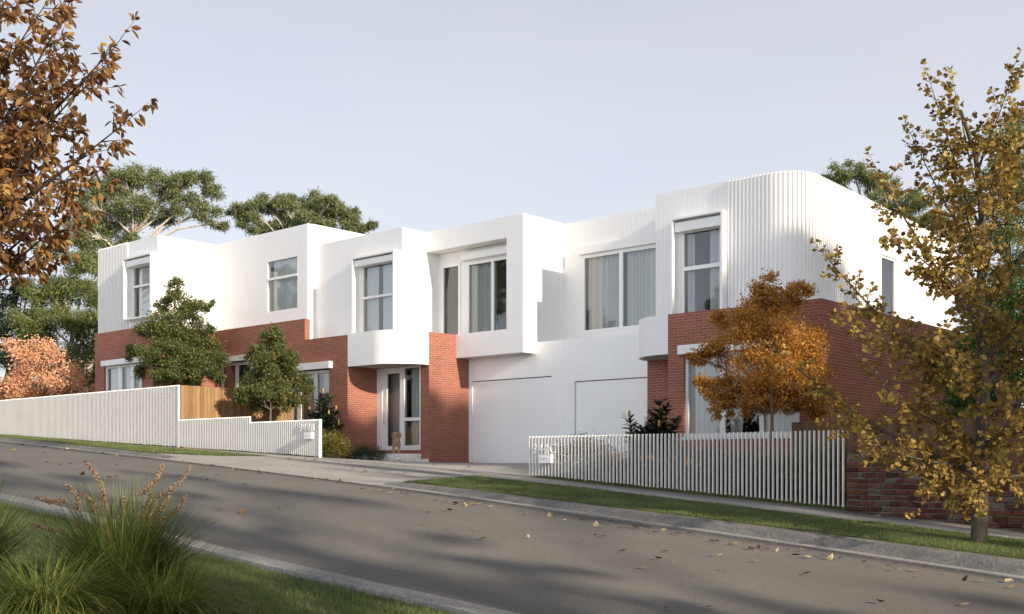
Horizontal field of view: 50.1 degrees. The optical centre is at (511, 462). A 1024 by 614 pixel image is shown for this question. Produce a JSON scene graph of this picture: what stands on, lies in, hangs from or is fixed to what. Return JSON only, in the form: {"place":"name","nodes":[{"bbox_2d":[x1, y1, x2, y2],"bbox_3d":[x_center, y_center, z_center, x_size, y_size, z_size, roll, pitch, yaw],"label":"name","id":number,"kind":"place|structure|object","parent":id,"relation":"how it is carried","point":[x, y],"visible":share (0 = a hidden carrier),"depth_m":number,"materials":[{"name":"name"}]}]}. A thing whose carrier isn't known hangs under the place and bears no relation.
{"place":"outdoors","nodes":[
{"label":"outdoors","id":0,"kind":"place"},
{"bbox_2d":[0,505,461,613],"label":"verge","id":1,"kind":"structure","parent":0,"point":[35,538],"depth_m":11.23,"materials":[{"name":"green plant"}]},
{"bbox_2d":[0,465,71,566],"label":"grass tuft","id":2,"kind":"object","parent":1,"relation":"on","point":[4,539],"visible":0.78,"depth_m":10.26,"materials":[{"name":"green plant"}]},
{"bbox_2d":[0,532,155,613],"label":"grass tuft","id":3,"kind":"object","parent":1,"relation":"on","point":[40,595],"visible":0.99,"depth_m":8.12,"materials":[{"name":"green plant"}]},
{"bbox_2d":[0,0,157,290],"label":"autumn tree","id":4,"kind":"object","parent":1,"relation":"on","point":[23,136],"visible":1,"depth_m":8.40,"materials":[{"name":"orange plant"}]},
{"bbox_2d":[0,501,255,583],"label":"distant verge grass","id":5,"kind":"structure","parent":1,"relation":"on","point":[36,519],"depth_m":13.01,"materials":[{"name":"green plant"}]},
{"bbox_2d":[0,459,257,605],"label":"grass tuft","id":6,"kind":"object","parent":1,"relation":"on","point":[129,534],"visible":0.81,"depth_m":9.13,"materials":[{"name":"green plant"}]},
{"bbox_2d":[56,521,284,613],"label":"grass tuft","id":7,"kind":"object","parent":1,"relation":"on","point":[166,601],"visible":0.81,"depth_m":8.70,"materials":[{"name":"green plant"}]},
{"bbox_2d":[157,453,587,482],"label":"driveway","id":8,"kind":"structure","parent":0,"point":[371,473],"depth_m":25.77,"materials":[{"name":"concrete"}]},
{"bbox_2d":[72,439,846,510],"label":"ground","id":9,"kind":"structure","parent":0,"point":[821,500],"depth_m":23.22,"materials":[{"name":"green plant"}]},
{"bbox_2d":[0,334,94,399],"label":"autumn shrub","id":10,"kind":"object","parent":9,"relation":"on","point":[10,388],"visible":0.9,"depth_m":43.73,"materials":[{"name":"brown plant"}]},
{"bbox_2d":[0,275,94,398],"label":"dark tree","id":11,"kind":"object","parent":9,"relation":"on","point":[13,296],"visible":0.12,"depth_m":59.64,"materials":[{"name":"green plant"}]},
{"bbox_2d":[0,248,97,392],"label":"wattle tree","id":12,"kind":"object","parent":9,"relation":"on","point":[81,324],"visible":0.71,"depth_m":49.56,"materials":[{"name":"green plant"}]},
{"bbox_2d":[25,159,230,390],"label":"gum tree","id":13,"kind":"object","parent":9,"relation":"on","point":[171,189],"visible":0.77,"depth_m":55.71,"materials":[{"name":"green plant"}]},
{"bbox_2d":[0,385,321,457],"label":"slat fence","id":14,"kind":"object","parent":9,"relation":"on","point":[149,416],"visible":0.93,"depth_m":35.24,"materials":[{"name":"paint"}]},
{"bbox_2d":[300,424,313,431],"bbox_3d":[-5.543,-0.937,29.611,0.626,0.203,0.016,0,0,42],"label":"house number","id":15,"kind":"object","parent":14,"relation":"attached to","point":[307,427],"visible":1,"depth_m":29.56,"materials":[{"name":"paint"}]},
{"bbox_2d":[304,432,313,438],"bbox_3d":[-5.474,-0.717,29.498,0.309,0.176,0.107,0,0,42],"label":"letterbox","id":16,"kind":"object","parent":14,"relation":"attached to","point":[308,435],"visible":1,"depth_m":29.43,"materials":[{"name":"paint"}]},
{"bbox_2d":[122,273,231,385],"bbox_3d":[-11.793,-3.608,38.504,3.705,5.881,3.292,0,0,-18],"label":"maple tree","id":17,"kind":"object","parent":9,"relation":"on","point":[173,349],"visible":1,"depth_m":37.99,"materials":[{"name":"green plant"}]},
{"bbox_2d":[95,223,364,419],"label":"townhouse","id":18,"kind":"structure","parent":9,"relation":"on","point":[251,286],"depth_m":40.74,"materials":[{"name":"white paint"}]},
{"bbox_2d":[106,362,141,390],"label":"window","id":19,"kind":"structure","parent":18,"relation":"in","point":[117,371],"depth_m":40.29,"materials":[{"name":"white glass"}]},
{"bbox_2d":[123,252,157,320],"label":"window","id":20,"kind":"structure","parent":18,"relation":"in","point":[148,276],"depth_m":41.38,"materials":[{"name":"white glass"}]},
{"bbox_2d":[221,360,254,387],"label":"window","id":21,"kind":"structure","parent":18,"relation":"in","point":[237,364],"depth_m":39.72,"materials":[{"name":"white metal"}]},
{"bbox_2d":[267,254,298,313],"bbox_3d":[-8.178,-6.393,39.488,1.890,1.975,0.270,0,0,42],"label":"window","id":22,"kind":"structure","parent":18,"relation":"in","point":[286,272],"depth_m":39.60,"materials":[{"name":"white glass"}]},
{"bbox_2d":[181,385,293,448],"bbox_3d":[-8.865,-1.337,35.676,0.028,2.136,4.314,0,0,42],"label":"timber fence","id":23,"kind":"object","parent":9,"relation":"on","point":[200,402],"visible":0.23,"depth_m":35.00,"materials":[{"name":"brown wood"}]},
{"bbox_2d":[231,321,317,452],"bbox_3d":[-7.677,-2.346,34.767,2.378,4.122,2.409,0,0,18],"label":"maple tree","id":24,"kind":"object","parent":9,"relation":"on","point":[270,352],"visible":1,"depth_m":34.41,"materials":[{"name":"green plant"}]},
{"bbox_2d":[223,188,379,235],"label":"gum tree","id":25,"kind":"object","parent":9,"relation":"on","point":[315,206],"visible":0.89,"depth_m":59.53,"materials":[{"name":"green plant"}]},
{"bbox_2d":[302,388,345,457],"bbox_3d":[-5.858,-1.209,33.707,1.828,2.177,0.941,0,0,42],"label":"banksia shrub","id":26,"kind":"object","parent":9,"relation":"on","point":[329,414],"visible":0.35,"depth_m":33.57,"materials":[{"name":"green plant"}]},
{"bbox_2d":[317,425,354,457],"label":"yellow shrub","id":27,"kind":"object","parent":9,"relation":"on","point":[334,442],"visible":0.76,"depth_m":30.73,"materials":[{"name":"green plant"}]},
{"bbox_2d":[332,441,367,458],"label":"groundcover shrub","id":28,"kind":"object","parent":9,"relation":"on","point":[361,452],"visible":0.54,"depth_m":31.71,"materials":[{"name":"green plant"}]},
{"bbox_2d":[351,442,376,459],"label":"groundcover shrub","id":29,"kind":"object","parent":9,"relation":"on","point":[364,450],"visible":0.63,"depth_m":32.12,"materials":[{"name":"green plant"}]},
{"bbox_2d":[356,443,390,460],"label":"groundcover shrub","id":30,"kind":"object","parent":9,"relation":"on","point":[379,454],"visible":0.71,"depth_m":32.34,"materials":[{"name":"green plant"}]},
{"bbox_2d":[350,453,428,461],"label":"entry steps","id":31,"kind":"structure","parent":9,"relation":"on","point":[406,457],"depth_m":34.30,"materials":[{"name":"concrete"}]},
{"bbox_2d":[391,432,401,452],"bbox_3d":[-3.628,-0.615,34.549,0.342,0.675,0.767,0,0,-1],"label":"dog","id":32,"kind":"object","parent":31,"relation":"on","point":[395,436],"visible":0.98,"depth_m":34.36},
{"bbox_2d":[277,213,646,463],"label":"townhouse","id":33,"kind":"structure","parent":9,"relation":"on","point":[444,345],"depth_m":35.59,"materials":[{"name":"white paint"}]},
{"bbox_2d":[289,370,328,454],"bbox_3d":[-6.871,-1.580,37.097,2.680,2.960,0.286,0,0,42],"label":"window","id":34,"kind":"structure","parent":33,"relation":"in","point":[298,415],"depth_m":36.69,"materials":[{"name":"white glass"}]},
{"bbox_2d":[351,250,399,332],"bbox_3d":[-4.448,-5.400,36.481,2.120,3.000,0.566,0,0,42],"label":"window","id":35,"kind":"structure","parent":33,"relation":"in","point":[391,272],"depth_m":36.74,"materials":[{"name":"white glass"}]},
{"bbox_2d":[383,370,399,449],"bbox_3d":[-3.951,-1.698,35.894,0.876,2.605,0.151,0,0,42],"label":"door","id":36,"kind":"structure","parent":33,"relation":"in","point":[385,373],"depth_m":36.08,"materials":[{"name":"white metal"}]},
{"bbox_2d":[400,366,420,446],"bbox_3d":[-3.184,-1.792,35.378,0.955,2.585,0.300,0,0,42],"label":"window","id":37,"kind":"structure","parent":33,"relation":"in","point":[416,372],"depth_m":35.40,"materials":[{"name":"white glass"}]},
{"bbox_2d":[441,262,460,333],"bbox_3d":[-2.016,-5.260,36.583,0.900,2.720,0.090,0,0,42],"label":"balcony door","id":38,"kind":"structure","parent":33,"relation":"in","point":[443,267],"depth_m":36.78,"materials":[{"name":"white metal"}]},
{"bbox_2d":[467,256,506,332],"bbox_3d":[-0.569,-5.255,35.426,2.200,2.610,0.282,0,0,42],"label":"window","id":39,"kind":"structure","parent":33,"relation":"in","point":[484,274],"depth_m":35.82,"materials":[{"name":"white glass"}]},
{"bbox_2d":[474,377,551,462],"bbox_3d":[0.003,-1.302,34.896,3.340,2.665,0.050,0,0,42],"label":"garage door","id":40,"kind":"structure","parent":33,"relation":"in","point":[506,412],"depth_m":34.91,"materials":[{"name":"white metal"}]},
{"bbox_2d":[550,429,626,474],"bbox_3d":[1.846,-0.105,25.736,2.495,1.325,1.673,0,0,42],"label":"yellow shrub","id":41,"kind":"object","parent":9,"relation":"on","point":[583,453],"visible":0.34,"depth_m":25.64,"materials":[{"name":"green plant"}]},
{"bbox_2d":[591,451,615,477],"bbox_3d":[2.101,0.034,24.394,0.782,0.644,0.869,0,0,42],"label":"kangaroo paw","id":42,"kind":"object","parent":9,"relation":"on","point":[604,463],"visible":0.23,"depth_m":24.32,"materials":[{"name":"green plant"}]},
{"bbox_2d":[612,453,637,479],"bbox_3d":[2.485,0.093,23.986,0.705,0.613,0.737,0,0,42],"label":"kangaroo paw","id":43,"kind":"object","parent":9,"relation":"on","point":[626,465],"visible":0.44,"depth_m":23.92,"materials":[{"name":"green plant"}]},
{"bbox_2d":[615,439,670,479],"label":"hedge shrub","id":44,"kind":"object","parent":9,"relation":"on","point":[641,457],"visible":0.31,"depth_m":23.99,"materials":[{"name":"green plant"}]},
{"bbox_2d":[620,398,682,461],"bbox_3d":[3.185,-0.584,25.265,1.620,1.790,0.933,0,0,42],"label":"banksia shrub","id":45,"kind":"object","parent":9,"relation":"on","point":[655,420],"visible":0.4,"depth_m":25.11,"materials":[{"name":"green plant"}]},
{"bbox_2d":[640,455,674,483],"bbox_3d":[3.060,0.127,23.452,0.734,0.660,0.760,0,0,42],"label":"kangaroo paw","id":46,"kind":"object","parent":9,"relation":"on","point":[655,467],"visible":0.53,"depth_m":23.44,"materials":[{"name":"green plant"}]},
{"bbox_2d":[651,439,703,482],"bbox_3d":[3.560,0.145,23.700,1.310,1.297,1.173,0,0,12],"label":"hedge shrub","id":47,"kind":"object","parent":9,"relation":"on","point":[675,460],"visible":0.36,"depth_m":23.65,"materials":[{"name":"green plant"}]},
{"bbox_2d":[670,458,699,484],"bbox_3d":[3.645,0.193,22.984,0.792,0.648,0.744,0,0,42],"label":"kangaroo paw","id":48,"kind":"object","parent":9,"relation":"on","point":[687,471],"visible":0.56,"depth_m":22.87,"materials":[{"name":"green plant"}]},
{"bbox_2d":[529,430,843,506],"bbox_3d":[3.152,0.111,21.949,7.369,1.370,0.062,0,0,42],"label":"slat fence","id":49,"kind":"object","parent":9,"relation":"on","point":[721,463],"visible":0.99,"depth_m":21.43,"materials":[{"name":"paint"}]},
{"bbox_2d":[533,444,555,452],"bbox_3d":[0.710,-0.299,24.053,0.661,0.203,0.016,0,0,42],"label":"house number","id":50,"kind":"object","parent":49,"relation":"attached to","point":[546,447],"visible":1,"depth_m":24.02,"materials":[{"name":"paint"}]},
{"bbox_2d":[539,454,552,462],"bbox_3d":[0.746,-0.076,23.970,0.321,0.188,0.107,0,0,42],"label":"letterbox","id":51,"kind":"object","parent":49,"relation":"attached to","point":[545,458],"visible":1,"depth_m":23.91,"materials":[{"name":"paint"}]},
{"bbox_2d":[531,474,846,509],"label":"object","id":52,"kind":"structure","parent":9,"relation":"on","point":[678,490],"depth_m":21.72,"materials":[{"name":"green plant"}]},
{"bbox_2d":[686,441,732,486],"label":"hedge shrub","id":53,"kind":"object","parent":9,"relation":"on","point":[710,463],"visible":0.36,"depth_m":23.25,"materials":[{"name":"green plant"}]},
{"bbox_2d":[702,446,770,490],"bbox_3d":[4.671,0.249,22.538,1.381,1.190,1.263,0,0,42],"label":"hedge shrub","id":54,"kind":"object","parent":9,"relation":"on","point":[739,469],"visible":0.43,"depth_m":22.42,"materials":[{"name":"green plant"}]},
{"bbox_2d":[684,268,838,488],"bbox_3d":[5.384,-1.770,23.493,3.335,4.716,2.615,0,0,1],"label":"maple tree","id":55,"kind":"object","parent":9,"relation":"on","point":[771,382],"visible":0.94,"depth_m":23.06,"materials":[{"name":"brown plant"}]},
{"bbox_2d":[736,447,798,493],"bbox_3d":[5.259,0.236,22.148,1.343,1.141,1.172,0,0,42],"label":"hedge shrub","id":56,"kind":"object","parent":9,"relation":"on","point":[766,466],"visible":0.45,"depth_m":22.11,"materials":[{"name":"green plant"}]},
{"bbox_2d":[563,170,1018,480],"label":"townhouse","id":57,"kind":"structure","parent":9,"relation":"on","point":[647,290],"depth_m":30.22,"materials":[{"name":"white paint"}]},
{"bbox_2d":[576,378,646,462],"bbox_3d":[3.208,-1.196,32.048,3.345,2.452,0.050,0,0,42],"label":"garage door","id":58,"kind":"structure","parent":57,"relation":"in","point":[600,405],"depth_m":32.31,"materials":[{"name":"white metal"}]},
{"bbox_2d":[582,244,655,332],"bbox_3d":[3.618,-5.305,33.635,3.480,2.450,0.287,0,0,42],"label":"window","id":59,"kind":"structure","parent":57,"relation":"in","point":[606,269],"depth_m":34.00,"materials":[{"name":"grey glass"}]},
{"bbox_2d":[671,210,727,313],"bbox_3d":[5.226,-5.065,30.145,1.640,3.430,0.607,0,0,42],"label":"window","id":60,"kind":"structure","parent":57,"relation":"in","point":[718,265],"depth_m":30.22,"materials":[{"name":"white glass"}]},
{"bbox_2d":[682,351,798,439],"bbox_3d":[5.489,-1.605,26.038,3.130,2.110,0.398,0,0,42],"label":"window","id":61,"kind":"structure","parent":57,"relation":"in","point":[782,422],"depth_m":26.63,"materials":[{"name":"white glass"}]},
{"bbox_2d":[882,255,894,315],"bbox_3d":[11.105,-5.045,32.508,0.090,2.090,1.150,0,0,42],"label":"window frame","id":62,"kind":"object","parent":57,"relation":"in","point":[883,257],"depth_m":32.87,"materials":[{"name":"white metal"}]},
{"bbox_2d":[766,438,827,494],"bbox_3d":[5.706,0.116,21.968,1.340,1.379,1.237,0,0,42],"label":"hedge shrub","id":63,"kind":"object","parent":9,"relation":"on","point":[807,460],"visible":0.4,"depth_m":21.88,"materials":[{"name":"green plant"}]},
{"bbox_2d":[794,437,858,500],"bbox_3d":[6.077,0.199,21.281,1.138,1.396,1.224,0,0,-18],"label":"hedge shrub","id":64,"kind":"object","parent":9,"relation":"on","point":[826,476],"visible":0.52,"depth_m":21.14,"materials":[{"name":"green plant"}]},
{"bbox_2d":[821,158,952,231],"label":"gum tree","id":65,"kind":"object","parent":9,"relation":"on","point":[860,173],"visible":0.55,"depth_m":51.61,"materials":[{"name":"green plant"}]},
{"bbox_2d":[792,416,1023,491],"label":"timber fence","id":66,"kind":"object","parent":9,"relation":"on","point":[970,430],"visible":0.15,"depth_m":22.00,"materials":[{"name":"wood"}]},
{"bbox_2d":[846,454,1023,530],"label":"brick boundary wall","id":67,"kind":"structure","parent":9,"relation":"on","point":[874,489],"depth_m":18.82,"materials":[{"name":"red brick"}]},
{"bbox_2d":[927,277,1023,418],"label":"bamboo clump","id":68,"kind":"object","parent":9,"relation":"on","point":[1018,374],"visible":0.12,"depth_m":26.24,"materials":[{"name":"green plant"}]},
{"bbox_2d":[953,109,1023,337],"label":"gum tree","id":69,"kind":"object","parent":9,"relation":"on","point":[1006,234],"visible":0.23,"depth_m":39.62,"materials":[{"name":"green plant"}]},
{"bbox_2d":[0,442,1023,613],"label":"road","id":70,"kind":"structure","parent":0,"point":[553,564],"depth_m":13.96,"materials":[{"name":"grey asphalt"}]},
{"bbox_2d":[0,493,518,613],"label":"kerb","id":71,"kind":"structure","parent":70,"relation":"on","point":[408,596],"depth_m":11.30,"materials":[{"name":"concrete"}]},
{"bbox_2d":[0,437,1023,580],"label":"kerb","id":72,"kind":"structure","parent":70,"relation":"on","point":[983,564],"depth_m":16.84,"materials":[{"name":"concrete"}]},
{"bbox_2d":[826,553,833,559],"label":"fallen leaf","id":73,"kind":"object","parent":70,"relation":"on","point":[830,557],"visible":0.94,"depth_m":14.40,"materials":[{"name":"yellow plant"}]},
{"bbox_2d":[0,436,1023,559],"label":"lawn strip","id":74,"kind":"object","parent":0,"point":[801,529],"visible":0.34,"depth_m":17.81,"materials":[{"name":"green plant"}]},
{"bbox_2d":[0,434,264,455],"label":"narrow strip grass","id":75,"kind":"structure","parent":74,"relation":"on","point":[125,446],"depth_m":30.65,"materials":[{"name":"green plant"}]},
{"bbox_2d":[404,475,1023,557],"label":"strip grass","id":76,"kind":"structure","parent":74,"relation":"on","point":[775,520],"depth_m":17.88,"materials":[{"name":"green plant"}]},
{"bbox_2d":[762,47,1023,542],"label":"ginkgo tree","id":77,"kind":"object","parent":74,"relation":"on","point":[989,371],"visible":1,"depth_m":15.24,"materials":[{"name":"yellow plant"}]},
{"bbox_2d":[0,0,1023,407],"label":"sky","id":78,"kind":"structure","parent":0,"point":[420,115],"materials":[{"name":"blue"}]},
{"bbox_2d":[119,443,1023,539],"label":"footpath","id":79,"kind":"structure","parent":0,"point":[920,523],"depth_m":20.23,"materials":[{"name":"concrete"}]}
]}

